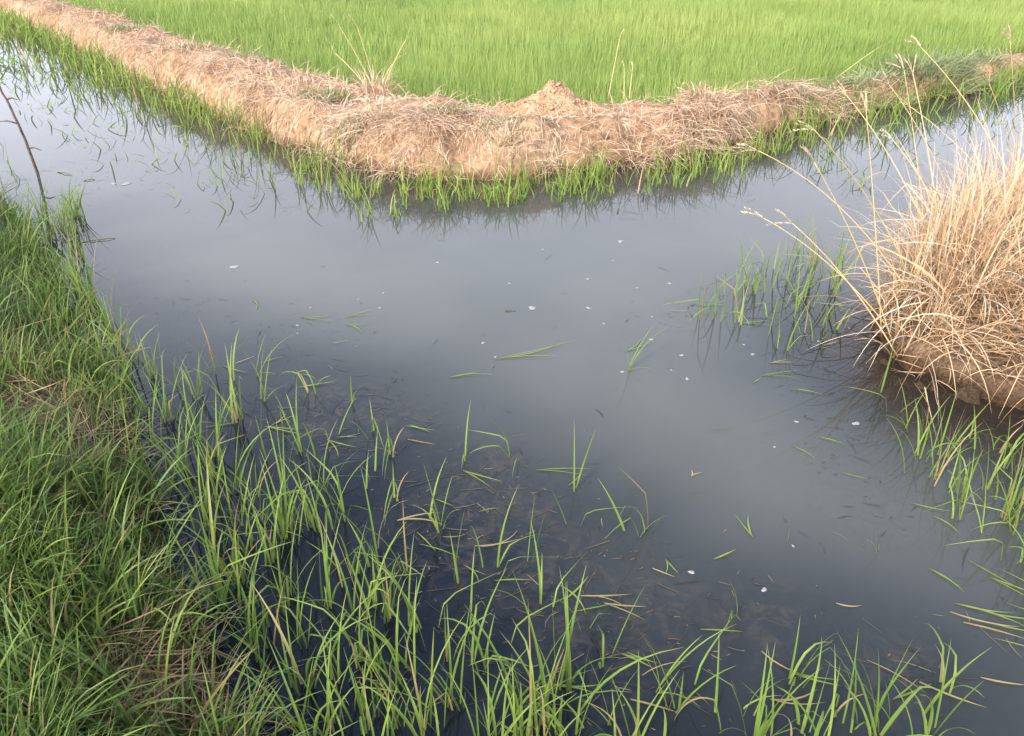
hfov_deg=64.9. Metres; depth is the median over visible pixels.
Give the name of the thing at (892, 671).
floating leaf
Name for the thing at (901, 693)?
floating leaf
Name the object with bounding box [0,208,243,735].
grass bank
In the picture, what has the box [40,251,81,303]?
rice plant
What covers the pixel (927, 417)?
rice plant
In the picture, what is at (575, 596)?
floating leaf
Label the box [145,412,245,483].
rice plant
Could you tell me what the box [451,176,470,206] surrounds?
rice plant
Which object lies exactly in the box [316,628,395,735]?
rice plant
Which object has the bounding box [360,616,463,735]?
rice plant
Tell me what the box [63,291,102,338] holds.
rice plant
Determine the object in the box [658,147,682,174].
rice plant
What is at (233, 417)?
rice plant
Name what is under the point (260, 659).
rice plant
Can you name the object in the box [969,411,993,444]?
rice plant
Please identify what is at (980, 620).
floating leaf
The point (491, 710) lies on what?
rice plant
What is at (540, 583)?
rice plant
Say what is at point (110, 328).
rice plant
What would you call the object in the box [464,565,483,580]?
floating leaf
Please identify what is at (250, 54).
weed tuft
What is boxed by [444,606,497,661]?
rice plant
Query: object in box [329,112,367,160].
dry grass
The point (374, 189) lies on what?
rice plant
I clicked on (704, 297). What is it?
rice plant
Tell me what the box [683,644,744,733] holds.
rice plant
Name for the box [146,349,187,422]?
rice plant
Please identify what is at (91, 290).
rice plant
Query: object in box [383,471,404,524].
rice plant
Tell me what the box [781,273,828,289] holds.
rice plant
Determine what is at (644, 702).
floating leaf
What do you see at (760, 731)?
rice plant
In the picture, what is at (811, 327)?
rice plant
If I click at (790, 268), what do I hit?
rice plant
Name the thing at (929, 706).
rice plant
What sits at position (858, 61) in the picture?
seeding stalk
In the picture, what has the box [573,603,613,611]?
floating leaf
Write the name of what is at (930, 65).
weed tuft
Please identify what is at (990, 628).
floating leaf
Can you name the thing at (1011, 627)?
floating leaf
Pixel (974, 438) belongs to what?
rice plant
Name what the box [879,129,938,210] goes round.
seeding stalk
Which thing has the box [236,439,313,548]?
rice plant
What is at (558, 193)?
rice plant
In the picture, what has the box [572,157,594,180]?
rice plant
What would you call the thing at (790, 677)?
rice plant
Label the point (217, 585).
rice plant
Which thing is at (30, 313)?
rice plant
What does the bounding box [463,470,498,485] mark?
floating leaf
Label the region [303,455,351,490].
rice plant
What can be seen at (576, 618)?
rice plant
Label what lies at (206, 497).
rice plant
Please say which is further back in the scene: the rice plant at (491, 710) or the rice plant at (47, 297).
the rice plant at (47, 297)
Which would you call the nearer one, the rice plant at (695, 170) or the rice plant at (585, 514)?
the rice plant at (585, 514)
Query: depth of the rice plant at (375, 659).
2.05 m
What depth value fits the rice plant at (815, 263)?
4.18 m
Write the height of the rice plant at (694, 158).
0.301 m
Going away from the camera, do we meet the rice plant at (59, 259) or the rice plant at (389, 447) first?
the rice plant at (389, 447)
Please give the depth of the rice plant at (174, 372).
3.25 m
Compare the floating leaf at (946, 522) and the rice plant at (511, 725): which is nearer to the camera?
the rice plant at (511, 725)
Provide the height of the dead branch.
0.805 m
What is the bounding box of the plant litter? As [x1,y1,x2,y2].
[23,147,1020,731]
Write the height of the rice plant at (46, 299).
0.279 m
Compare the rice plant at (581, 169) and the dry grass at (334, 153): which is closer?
the rice plant at (581, 169)
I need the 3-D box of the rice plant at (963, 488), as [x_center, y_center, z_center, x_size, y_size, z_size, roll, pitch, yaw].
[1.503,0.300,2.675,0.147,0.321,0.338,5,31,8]
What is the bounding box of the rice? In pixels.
[272,125,798,221]
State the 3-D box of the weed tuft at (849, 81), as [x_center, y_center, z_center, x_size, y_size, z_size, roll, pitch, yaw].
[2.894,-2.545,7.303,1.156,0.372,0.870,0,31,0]
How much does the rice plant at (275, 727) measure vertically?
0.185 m
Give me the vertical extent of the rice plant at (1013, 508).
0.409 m
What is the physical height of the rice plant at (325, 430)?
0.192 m
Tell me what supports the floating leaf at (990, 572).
on the water
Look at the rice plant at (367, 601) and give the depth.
2.20 m
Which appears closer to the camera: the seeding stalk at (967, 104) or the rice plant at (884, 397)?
the rice plant at (884, 397)
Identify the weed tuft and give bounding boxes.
[103,22,146,34]
[164,41,222,50]
[215,49,280,63]
[296,83,355,103]
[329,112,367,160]
[420,102,477,116]
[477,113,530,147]
[639,79,717,104]
[745,75,828,122]
[801,64,892,109]
[820,60,925,111]
[844,40,1001,99]
[920,44,1023,93]
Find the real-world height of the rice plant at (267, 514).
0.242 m
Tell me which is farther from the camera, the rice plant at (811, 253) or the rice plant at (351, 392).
the rice plant at (811, 253)
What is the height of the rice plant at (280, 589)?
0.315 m
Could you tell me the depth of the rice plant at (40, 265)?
4.02 m
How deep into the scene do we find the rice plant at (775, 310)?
3.77 m
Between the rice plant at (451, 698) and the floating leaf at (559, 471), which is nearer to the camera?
the rice plant at (451, 698)
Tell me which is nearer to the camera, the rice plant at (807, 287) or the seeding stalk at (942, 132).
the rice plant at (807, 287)
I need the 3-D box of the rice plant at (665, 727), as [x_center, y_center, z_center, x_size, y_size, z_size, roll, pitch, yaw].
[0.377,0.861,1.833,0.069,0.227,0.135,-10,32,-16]
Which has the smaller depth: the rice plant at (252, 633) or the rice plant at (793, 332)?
the rice plant at (252, 633)
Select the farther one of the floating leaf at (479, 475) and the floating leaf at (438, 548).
the floating leaf at (479, 475)
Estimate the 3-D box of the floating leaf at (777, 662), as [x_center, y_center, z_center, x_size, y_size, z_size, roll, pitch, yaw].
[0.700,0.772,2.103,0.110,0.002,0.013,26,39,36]
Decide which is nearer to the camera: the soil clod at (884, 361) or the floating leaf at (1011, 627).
the floating leaf at (1011, 627)
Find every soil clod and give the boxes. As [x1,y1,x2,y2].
[600,134,608,139]
[879,358,890,365]
[915,381,924,389]
[917,373,936,390]
[954,385,980,404]
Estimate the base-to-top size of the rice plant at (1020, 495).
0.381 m
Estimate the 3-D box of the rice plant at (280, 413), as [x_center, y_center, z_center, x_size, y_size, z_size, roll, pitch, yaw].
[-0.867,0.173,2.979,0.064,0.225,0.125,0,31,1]
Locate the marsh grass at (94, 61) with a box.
[0,2,1023,220]
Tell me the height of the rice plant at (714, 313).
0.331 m
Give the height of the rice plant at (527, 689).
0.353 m
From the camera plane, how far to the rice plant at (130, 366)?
3.30 m
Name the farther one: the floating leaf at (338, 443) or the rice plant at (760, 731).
the floating leaf at (338, 443)
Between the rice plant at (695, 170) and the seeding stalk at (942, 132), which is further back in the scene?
the rice plant at (695, 170)
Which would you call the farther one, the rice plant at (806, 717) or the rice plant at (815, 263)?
the rice plant at (815, 263)
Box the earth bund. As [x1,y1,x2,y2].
[0,0,1023,180]
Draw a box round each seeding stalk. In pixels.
[326,39,362,81]
[333,17,369,79]
[348,14,376,88]
[385,31,408,81]
[608,29,623,97]
[734,143,914,301]
[741,207,893,335]
[768,209,897,355]
[794,120,912,284]
[800,144,893,346]
[830,80,930,238]
[836,44,886,78]
[860,91,881,336]
[873,72,953,201]
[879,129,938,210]
[885,54,926,244]
[895,97,992,185]
[903,54,939,224]
[905,35,1020,196]
[984,73,1014,169]
[999,24,1016,160]
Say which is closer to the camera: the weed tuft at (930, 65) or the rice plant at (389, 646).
the rice plant at (389, 646)
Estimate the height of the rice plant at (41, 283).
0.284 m
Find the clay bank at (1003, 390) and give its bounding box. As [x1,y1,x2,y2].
[871,203,1023,410]
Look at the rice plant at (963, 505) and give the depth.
2.57 m
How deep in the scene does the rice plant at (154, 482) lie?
2.65 m
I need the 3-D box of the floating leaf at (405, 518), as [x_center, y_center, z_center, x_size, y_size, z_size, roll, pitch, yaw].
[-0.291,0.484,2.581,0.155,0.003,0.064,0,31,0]
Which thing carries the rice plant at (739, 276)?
on the water
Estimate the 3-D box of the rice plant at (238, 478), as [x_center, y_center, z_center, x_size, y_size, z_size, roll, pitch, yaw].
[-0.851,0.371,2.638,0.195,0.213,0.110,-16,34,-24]
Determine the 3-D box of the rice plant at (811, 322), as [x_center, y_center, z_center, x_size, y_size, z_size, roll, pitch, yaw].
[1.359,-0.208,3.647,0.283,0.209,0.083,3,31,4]
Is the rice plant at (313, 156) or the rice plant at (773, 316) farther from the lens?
the rice plant at (313, 156)
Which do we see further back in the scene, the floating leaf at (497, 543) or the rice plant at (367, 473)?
the rice plant at (367, 473)
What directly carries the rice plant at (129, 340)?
on the water
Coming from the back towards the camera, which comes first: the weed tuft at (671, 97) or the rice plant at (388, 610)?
the weed tuft at (671, 97)
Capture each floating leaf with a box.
[266,426,294,432]
[327,439,354,453]
[397,512,442,524]
[420,544,459,557]
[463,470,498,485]
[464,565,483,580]
[475,532,516,546]
[495,579,527,580]
[496,340,574,358]
[538,468,589,475]
[552,683,595,691]
[560,585,585,613]
[566,577,587,598]
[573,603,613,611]
[581,594,626,606]
[605,603,642,618]
[621,653,650,666]
[630,699,672,710]
[643,662,674,674]
[665,559,678,573]
[700,629,742,631]
[714,549,735,558]
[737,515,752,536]
[762,651,797,672]
[770,689,822,704]
[792,672,839,685]
[868,660,925,692]
[893,678,929,699]
[910,502,948,510]
[919,681,983,706]
[929,568,963,591]
[932,515,959,533]
[950,611,1017,626]
[955,603,1019,623]
[963,622,1021,637]
[968,559,1017,587]
[981,677,1023,684]
[985,611,1023,618]
[989,576,1023,594]
[995,624,1023,630]
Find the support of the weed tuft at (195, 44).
on the earth bund
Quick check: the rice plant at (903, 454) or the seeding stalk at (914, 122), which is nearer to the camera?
the rice plant at (903, 454)
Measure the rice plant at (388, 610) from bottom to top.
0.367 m
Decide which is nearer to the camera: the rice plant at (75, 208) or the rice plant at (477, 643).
the rice plant at (477, 643)
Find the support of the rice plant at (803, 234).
on the water
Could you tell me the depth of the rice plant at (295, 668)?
2.00 m
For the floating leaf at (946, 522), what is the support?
on the water
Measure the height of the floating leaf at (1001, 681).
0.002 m
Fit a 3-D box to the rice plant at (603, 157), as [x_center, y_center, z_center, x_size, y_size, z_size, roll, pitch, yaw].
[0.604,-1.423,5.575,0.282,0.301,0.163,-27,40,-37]
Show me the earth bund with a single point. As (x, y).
(456, 158)
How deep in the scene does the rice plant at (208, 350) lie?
3.32 m
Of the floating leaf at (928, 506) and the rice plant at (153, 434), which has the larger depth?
the rice plant at (153, 434)
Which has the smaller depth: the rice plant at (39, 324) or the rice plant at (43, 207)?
the rice plant at (39, 324)
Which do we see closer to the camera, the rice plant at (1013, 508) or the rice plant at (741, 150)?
the rice plant at (1013, 508)
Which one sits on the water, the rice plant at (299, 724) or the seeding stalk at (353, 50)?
the rice plant at (299, 724)
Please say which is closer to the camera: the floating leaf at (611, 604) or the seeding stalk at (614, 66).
the floating leaf at (611, 604)
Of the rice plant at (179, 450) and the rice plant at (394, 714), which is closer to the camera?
the rice plant at (394, 714)
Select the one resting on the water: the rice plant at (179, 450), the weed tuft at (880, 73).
the rice plant at (179, 450)
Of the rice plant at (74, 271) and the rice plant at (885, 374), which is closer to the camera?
the rice plant at (885, 374)
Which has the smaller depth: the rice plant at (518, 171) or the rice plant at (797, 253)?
the rice plant at (797, 253)
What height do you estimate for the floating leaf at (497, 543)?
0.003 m
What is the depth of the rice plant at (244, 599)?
2.23 m
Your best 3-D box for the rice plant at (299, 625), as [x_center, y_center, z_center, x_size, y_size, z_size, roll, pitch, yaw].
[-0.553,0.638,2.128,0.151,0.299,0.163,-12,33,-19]
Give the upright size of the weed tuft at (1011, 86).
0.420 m
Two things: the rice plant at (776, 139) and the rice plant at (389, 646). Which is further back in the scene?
the rice plant at (776, 139)
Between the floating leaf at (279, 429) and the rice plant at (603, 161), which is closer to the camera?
the floating leaf at (279, 429)
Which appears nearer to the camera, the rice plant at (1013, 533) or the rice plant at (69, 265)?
the rice plant at (1013, 533)
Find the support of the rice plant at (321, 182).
on the water
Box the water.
[0,27,1023,735]
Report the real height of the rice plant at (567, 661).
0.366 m
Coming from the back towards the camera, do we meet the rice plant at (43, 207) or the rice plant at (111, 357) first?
the rice plant at (43, 207)
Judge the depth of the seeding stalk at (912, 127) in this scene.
3.69 m
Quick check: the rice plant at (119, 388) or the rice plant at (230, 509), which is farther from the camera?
the rice plant at (119, 388)
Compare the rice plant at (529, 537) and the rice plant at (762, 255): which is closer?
the rice plant at (529, 537)
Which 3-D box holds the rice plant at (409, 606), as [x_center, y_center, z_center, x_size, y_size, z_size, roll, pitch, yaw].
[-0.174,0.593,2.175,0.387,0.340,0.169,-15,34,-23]
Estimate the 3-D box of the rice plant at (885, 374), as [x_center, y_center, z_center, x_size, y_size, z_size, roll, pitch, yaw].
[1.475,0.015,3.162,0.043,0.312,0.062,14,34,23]
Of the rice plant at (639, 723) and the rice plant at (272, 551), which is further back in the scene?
the rice plant at (272, 551)
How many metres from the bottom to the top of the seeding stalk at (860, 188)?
0.801 m
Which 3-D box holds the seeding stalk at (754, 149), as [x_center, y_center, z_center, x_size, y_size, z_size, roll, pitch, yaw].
[1.311,-0.575,3.318,0.911,0.709,0.042,-1,31,-2]
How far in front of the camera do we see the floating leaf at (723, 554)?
2.44 m
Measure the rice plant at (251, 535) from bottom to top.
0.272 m
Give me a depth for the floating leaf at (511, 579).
2.36 m
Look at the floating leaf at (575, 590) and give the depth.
2.32 m
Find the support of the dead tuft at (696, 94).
on the earth bund
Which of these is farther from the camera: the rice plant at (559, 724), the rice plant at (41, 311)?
the rice plant at (41, 311)
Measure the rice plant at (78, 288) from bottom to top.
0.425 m
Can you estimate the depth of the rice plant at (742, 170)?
5.53 m
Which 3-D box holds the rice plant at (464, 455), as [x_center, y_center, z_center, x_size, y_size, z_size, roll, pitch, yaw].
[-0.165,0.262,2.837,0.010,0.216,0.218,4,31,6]
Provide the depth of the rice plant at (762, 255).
4.30 m
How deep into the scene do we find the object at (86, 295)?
3.69 m
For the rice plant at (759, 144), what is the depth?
6.01 m
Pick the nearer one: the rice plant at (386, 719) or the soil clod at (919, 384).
the rice plant at (386, 719)
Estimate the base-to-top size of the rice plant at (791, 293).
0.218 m
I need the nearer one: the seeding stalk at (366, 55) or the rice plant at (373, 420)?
the rice plant at (373, 420)
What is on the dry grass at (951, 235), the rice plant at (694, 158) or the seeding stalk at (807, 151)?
the seeding stalk at (807, 151)
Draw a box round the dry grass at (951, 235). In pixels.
[780,90,1023,434]
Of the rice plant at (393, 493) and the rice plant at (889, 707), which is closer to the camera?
the rice plant at (889, 707)
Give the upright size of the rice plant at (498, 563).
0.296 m
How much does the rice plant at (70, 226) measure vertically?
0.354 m
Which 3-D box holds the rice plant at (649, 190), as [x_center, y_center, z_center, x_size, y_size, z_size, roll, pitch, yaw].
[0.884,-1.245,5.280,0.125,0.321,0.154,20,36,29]
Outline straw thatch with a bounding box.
[0,0,1023,185]
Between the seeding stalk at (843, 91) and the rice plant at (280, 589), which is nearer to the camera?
the rice plant at (280, 589)
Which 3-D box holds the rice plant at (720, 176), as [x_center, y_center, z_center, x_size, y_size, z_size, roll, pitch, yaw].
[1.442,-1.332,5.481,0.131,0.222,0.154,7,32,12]
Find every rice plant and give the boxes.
[0,206,43,253]
[0,212,36,251]
[0,271,74,336]
[3,174,74,235]
[3,279,56,311]
[5,181,37,228]
[5,289,53,332]
[13,276,60,318]
[14,228,97,292]
[17,277,50,314]
[18,175,52,216]
[18,218,46,256]
[18,261,81,304]
[20,250,51,277]
[20,275,58,298]
[21,260,56,301]
[22,212,86,263]
[23,302,63,336]
[24,190,69,241]
[24,294,55,322]
[25,239,125,319]
[26,231,51,269]
[29,292,68,332]
[39,285,89,342]
[40,182,77,235]
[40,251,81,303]
[42,187,79,225]
[42,246,71,279]
[46,232,96,301]
[48,211,102,261]
[48,286,89,323]
[55,177,87,215]
[57,352,128,404]
[59,244,85,288]
[60,203,86,230]
[61,178,83,218]
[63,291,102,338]
[63,307,128,381]
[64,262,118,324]
[69,277,105,308]
[73,289,142,346]
[83,306,104,346]
[87,297,158,365]
[89,304,109,337]
[95,335,177,386]
[109,338,135,380]
[110,368,157,414]
[121,429,184,498]
[122,333,164,378]
[122,340,221,400]
[131,380,184,451]
[138,431,225,512]
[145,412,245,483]
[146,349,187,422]
[148,395,207,481]
[152,495,288,616]
[159,450,281,587]
[174,359,196,385]
[178,317,215,373]
[179,375,217,439]
[179,528,300,662]
[180,388,239,456]
[186,461,238,537]
[187,480,259,552]
[188,447,258,526]
[190,420,274,493]
[195,346,242,423]
[202,552,270,620]
[204,523,253,576]
[209,328,245,382]
[225,609,324,686]
[227,449,276,496]
[228,469,283,528]
[229,581,373,712]
[233,655,314,730]
[234,337,287,376]
[234,509,330,624]
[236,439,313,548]
[244,473,301,566]
[254,349,281,401]
[255,399,266,457]
[256,456,369,544]
[259,640,370,735]
[262,711,294,735]
[266,138,302,162]
[266,418,323,507]
[272,391,289,423]
[273,379,315,455]
[274,564,337,649]
[276,544,384,704]
[280,638,348,734]
[281,369,327,394]
[291,591,360,683]
[292,398,354,442]
[294,516,346,609]
[295,142,318,166]
[299,143,322,167]
[303,447,367,525]
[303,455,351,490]
[304,675,343,735]
[305,140,324,179]
[305,522,392,630]
[308,425,376,488]
[309,158,328,187]
[311,518,392,586]
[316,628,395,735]
[328,157,358,186]
[328,519,422,640]
[334,466,414,569]
[344,575,419,683]
[348,164,369,191]
[350,378,357,402]
[350,595,406,676]
[351,618,407,696]
[353,398,383,446]
[359,510,407,575]
[359,680,396,735]
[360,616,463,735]
[362,666,425,735]
[364,172,388,198]
[364,537,508,651]
[366,449,368,488]
[374,429,377,470]
[382,420,404,478]
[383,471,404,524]
[396,607,473,710]
[401,177,449,197]
[408,154,426,186]
[412,461,457,532]
[422,157,472,193]
[439,571,533,673]
[440,631,572,735]
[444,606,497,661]
[450,514,463,583]
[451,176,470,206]
[461,401,470,468]
[464,570,682,735]
[465,649,526,735]
[468,615,581,735]
[470,548,474,625]
[472,417,518,470]
[472,492,538,574]
[473,593,575,642]
[482,159,511,191]
[482,524,584,613]
[493,650,611,735]
[496,607,593,735]
[503,165,528,206]
[504,148,536,187]
[518,707,599,735]
[527,497,545,560]
[536,568,618,699]
[551,180,567,201]
[552,596,613,629]
[553,493,621,524]
[556,664,636,732]
[559,163,573,186]
[569,151,593,182]
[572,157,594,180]
[573,430,594,491]
[582,649,677,735]
[588,146,609,179]
[594,138,614,175]
[597,586,644,668]
[598,479,664,538]
[608,152,639,186]
[612,684,664,735]
[620,328,665,371]
[622,471,663,532]
[633,157,655,179]
[637,161,654,194]
[638,624,735,706]
[642,640,733,719]
[655,140,674,172]
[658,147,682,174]
[662,277,748,323]
[663,709,666,735]
[672,617,732,695]
[682,136,707,171]
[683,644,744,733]
[686,144,705,178]
[698,274,737,319]
[709,643,827,735]
[713,161,727,183]
[718,268,750,325]
[722,241,775,295]
[726,584,739,627]
[729,235,743,266]
[734,138,749,160]
[739,646,818,735]
[740,153,750,180]
[742,128,766,151]
[742,134,764,160]
[742,255,764,285]
[743,678,786,716]
[749,241,788,293]
[750,123,764,157]
[750,238,769,268]
[760,274,820,306]
[763,294,790,319]
[768,280,787,334]
[769,127,783,149]
[773,240,796,272]
[774,639,835,735]
[777,295,827,352]
[780,270,828,308]
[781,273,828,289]
[784,620,850,705]
[787,227,818,261]
[787,230,815,281]
[787,251,818,280]
[789,230,803,265]
[790,240,834,277]
[791,298,842,333]
[793,255,817,318]
[796,210,810,253]
[798,267,818,300]
[802,300,839,343]
[804,249,827,275]
[806,217,828,261]
[806,272,852,318]
[812,291,855,335]
[818,237,848,289]
[821,667,862,735]
[828,636,918,735]
[829,632,938,735]
[833,243,867,295]
[833,247,854,274]
[835,226,857,261]
[843,386,919,412]
[871,686,889,718]
[877,339,901,392]
[887,379,931,431]
[888,420,938,475]
[890,680,912,734]
[893,400,948,460]
[901,642,989,735]
[910,384,938,437]
[921,382,989,458]
[924,448,1003,519]
[926,407,973,480]
[926,623,984,697]
[934,423,981,514]
[948,439,983,502]
[950,538,1023,564]
[960,409,1003,456]
[961,496,1019,534]
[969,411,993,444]
[971,490,985,532]
[976,439,1023,499]
[980,441,1023,531]
[983,420,1022,459]
[989,434,1023,504]
[993,462,1023,536]
[1002,423,1023,471]
[1013,524,1023,544]
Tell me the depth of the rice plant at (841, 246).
4.33 m
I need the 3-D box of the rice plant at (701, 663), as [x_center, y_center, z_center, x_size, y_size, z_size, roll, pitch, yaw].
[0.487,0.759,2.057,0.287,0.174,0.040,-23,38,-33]
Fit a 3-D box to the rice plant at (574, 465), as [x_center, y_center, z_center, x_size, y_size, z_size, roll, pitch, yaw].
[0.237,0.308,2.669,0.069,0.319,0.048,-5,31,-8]
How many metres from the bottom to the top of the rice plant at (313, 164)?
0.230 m
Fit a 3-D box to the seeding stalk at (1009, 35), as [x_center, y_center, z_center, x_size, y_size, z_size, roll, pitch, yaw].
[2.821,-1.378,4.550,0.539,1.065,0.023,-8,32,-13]
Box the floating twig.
[79,238,114,242]
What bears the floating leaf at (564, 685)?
on the water
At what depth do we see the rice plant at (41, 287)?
3.71 m
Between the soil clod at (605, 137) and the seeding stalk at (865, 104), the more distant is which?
the soil clod at (605, 137)
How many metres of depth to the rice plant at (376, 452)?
2.79 m
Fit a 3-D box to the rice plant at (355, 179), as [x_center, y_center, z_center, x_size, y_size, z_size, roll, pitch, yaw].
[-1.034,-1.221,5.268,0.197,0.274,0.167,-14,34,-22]
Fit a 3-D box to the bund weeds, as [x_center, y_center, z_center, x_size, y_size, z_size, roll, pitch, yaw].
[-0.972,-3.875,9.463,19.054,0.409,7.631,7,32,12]
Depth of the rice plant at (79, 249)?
4.33 m
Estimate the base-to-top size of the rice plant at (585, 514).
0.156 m
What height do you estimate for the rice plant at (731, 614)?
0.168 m
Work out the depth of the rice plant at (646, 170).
5.51 m
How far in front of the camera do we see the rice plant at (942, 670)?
2.03 m
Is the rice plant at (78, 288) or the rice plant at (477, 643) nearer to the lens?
the rice plant at (477, 643)
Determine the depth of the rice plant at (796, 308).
3.73 m
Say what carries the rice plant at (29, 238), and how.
on the water
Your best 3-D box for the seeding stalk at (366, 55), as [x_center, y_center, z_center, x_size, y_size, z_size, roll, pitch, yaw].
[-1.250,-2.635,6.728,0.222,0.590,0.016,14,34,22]
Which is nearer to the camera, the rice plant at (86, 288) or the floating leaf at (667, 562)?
the floating leaf at (667, 562)
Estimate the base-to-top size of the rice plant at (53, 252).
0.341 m
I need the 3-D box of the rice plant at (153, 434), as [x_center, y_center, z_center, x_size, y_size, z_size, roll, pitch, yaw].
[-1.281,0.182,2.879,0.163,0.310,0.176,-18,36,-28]
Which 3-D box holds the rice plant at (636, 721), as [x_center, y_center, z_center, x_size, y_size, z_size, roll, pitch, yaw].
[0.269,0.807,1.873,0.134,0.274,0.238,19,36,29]
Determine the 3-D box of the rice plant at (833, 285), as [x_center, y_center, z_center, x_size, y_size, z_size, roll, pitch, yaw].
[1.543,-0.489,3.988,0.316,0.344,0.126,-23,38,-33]
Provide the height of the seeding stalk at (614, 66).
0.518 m
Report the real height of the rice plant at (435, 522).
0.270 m
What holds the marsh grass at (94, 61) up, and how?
on the water
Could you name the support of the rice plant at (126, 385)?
on the water
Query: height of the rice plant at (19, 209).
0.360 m
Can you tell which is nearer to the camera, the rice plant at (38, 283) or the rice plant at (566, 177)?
the rice plant at (38, 283)
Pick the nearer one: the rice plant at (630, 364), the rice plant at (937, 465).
the rice plant at (937, 465)
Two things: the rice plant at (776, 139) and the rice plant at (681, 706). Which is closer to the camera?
the rice plant at (681, 706)
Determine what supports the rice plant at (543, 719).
on the water
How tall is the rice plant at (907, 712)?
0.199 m
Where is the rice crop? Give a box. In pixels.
[55,0,1023,108]
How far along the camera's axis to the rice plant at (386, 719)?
1.80 m
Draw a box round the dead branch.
[0,86,41,173]
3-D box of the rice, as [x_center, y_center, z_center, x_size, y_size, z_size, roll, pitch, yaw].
[0.222,-1.379,5.479,3.940,0.321,1.486,-2,31,-3]
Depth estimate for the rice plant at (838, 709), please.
1.94 m
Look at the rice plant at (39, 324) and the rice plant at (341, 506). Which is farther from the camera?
the rice plant at (39, 324)
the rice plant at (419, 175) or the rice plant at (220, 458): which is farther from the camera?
the rice plant at (419, 175)
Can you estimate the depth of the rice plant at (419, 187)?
5.22 m
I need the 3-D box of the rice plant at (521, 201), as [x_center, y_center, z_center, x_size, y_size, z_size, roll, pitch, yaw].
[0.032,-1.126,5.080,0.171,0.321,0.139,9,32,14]
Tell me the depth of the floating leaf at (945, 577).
2.37 m
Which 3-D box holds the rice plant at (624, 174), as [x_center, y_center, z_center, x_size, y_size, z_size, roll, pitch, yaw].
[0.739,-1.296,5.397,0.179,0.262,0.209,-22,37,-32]
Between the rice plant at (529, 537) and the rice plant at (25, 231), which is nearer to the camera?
the rice plant at (529, 537)
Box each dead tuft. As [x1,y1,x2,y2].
[346,65,410,97]
[671,80,741,103]
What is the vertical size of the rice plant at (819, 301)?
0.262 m
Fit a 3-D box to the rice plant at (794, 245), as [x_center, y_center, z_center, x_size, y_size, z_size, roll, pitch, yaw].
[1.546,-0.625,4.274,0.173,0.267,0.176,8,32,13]
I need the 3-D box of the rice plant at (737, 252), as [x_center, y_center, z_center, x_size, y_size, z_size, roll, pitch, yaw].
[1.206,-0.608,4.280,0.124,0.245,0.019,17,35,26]
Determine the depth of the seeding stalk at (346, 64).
6.70 m
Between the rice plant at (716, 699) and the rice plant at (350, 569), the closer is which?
the rice plant at (716, 699)
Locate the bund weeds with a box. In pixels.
[90,9,1022,118]
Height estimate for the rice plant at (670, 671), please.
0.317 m
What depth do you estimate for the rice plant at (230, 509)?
2.53 m
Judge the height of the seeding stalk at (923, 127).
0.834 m
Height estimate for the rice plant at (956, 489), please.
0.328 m
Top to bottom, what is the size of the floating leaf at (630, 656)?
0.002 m
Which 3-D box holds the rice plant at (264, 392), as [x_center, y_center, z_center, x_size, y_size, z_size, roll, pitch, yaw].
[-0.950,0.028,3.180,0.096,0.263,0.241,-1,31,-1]
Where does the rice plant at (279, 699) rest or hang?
on the water
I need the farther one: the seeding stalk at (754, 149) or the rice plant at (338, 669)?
the seeding stalk at (754, 149)
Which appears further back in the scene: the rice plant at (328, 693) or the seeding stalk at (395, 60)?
the seeding stalk at (395, 60)
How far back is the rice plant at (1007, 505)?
2.54 m
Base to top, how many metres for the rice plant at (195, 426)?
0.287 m
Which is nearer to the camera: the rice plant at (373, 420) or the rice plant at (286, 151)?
the rice plant at (373, 420)
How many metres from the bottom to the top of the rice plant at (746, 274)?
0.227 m
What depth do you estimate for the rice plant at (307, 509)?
2.48 m
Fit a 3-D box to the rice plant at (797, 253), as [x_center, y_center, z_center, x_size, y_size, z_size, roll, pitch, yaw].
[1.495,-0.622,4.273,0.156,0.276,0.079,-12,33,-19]
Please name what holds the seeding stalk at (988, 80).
on the clay bank at (1003, 390)
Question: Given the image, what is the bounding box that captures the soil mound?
[492,80,609,117]
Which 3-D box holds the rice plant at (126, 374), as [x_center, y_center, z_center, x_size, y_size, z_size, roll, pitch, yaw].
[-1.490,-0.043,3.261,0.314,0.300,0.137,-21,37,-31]
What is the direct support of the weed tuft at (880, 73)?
on the earth bund
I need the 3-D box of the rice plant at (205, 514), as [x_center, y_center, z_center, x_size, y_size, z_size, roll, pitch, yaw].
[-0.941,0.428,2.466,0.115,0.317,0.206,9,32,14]
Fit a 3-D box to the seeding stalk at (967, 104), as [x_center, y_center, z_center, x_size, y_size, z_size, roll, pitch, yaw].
[2.369,-1.261,4.190,0.795,0.833,0.104,11,33,18]
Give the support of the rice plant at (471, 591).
on the water
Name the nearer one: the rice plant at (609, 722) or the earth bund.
the rice plant at (609, 722)
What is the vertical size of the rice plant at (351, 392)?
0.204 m
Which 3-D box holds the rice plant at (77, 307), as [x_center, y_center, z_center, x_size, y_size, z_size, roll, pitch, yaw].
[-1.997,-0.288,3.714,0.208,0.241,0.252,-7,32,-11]
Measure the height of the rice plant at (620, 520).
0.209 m
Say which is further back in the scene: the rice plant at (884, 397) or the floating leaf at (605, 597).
the rice plant at (884, 397)
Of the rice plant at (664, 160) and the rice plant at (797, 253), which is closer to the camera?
the rice plant at (797, 253)

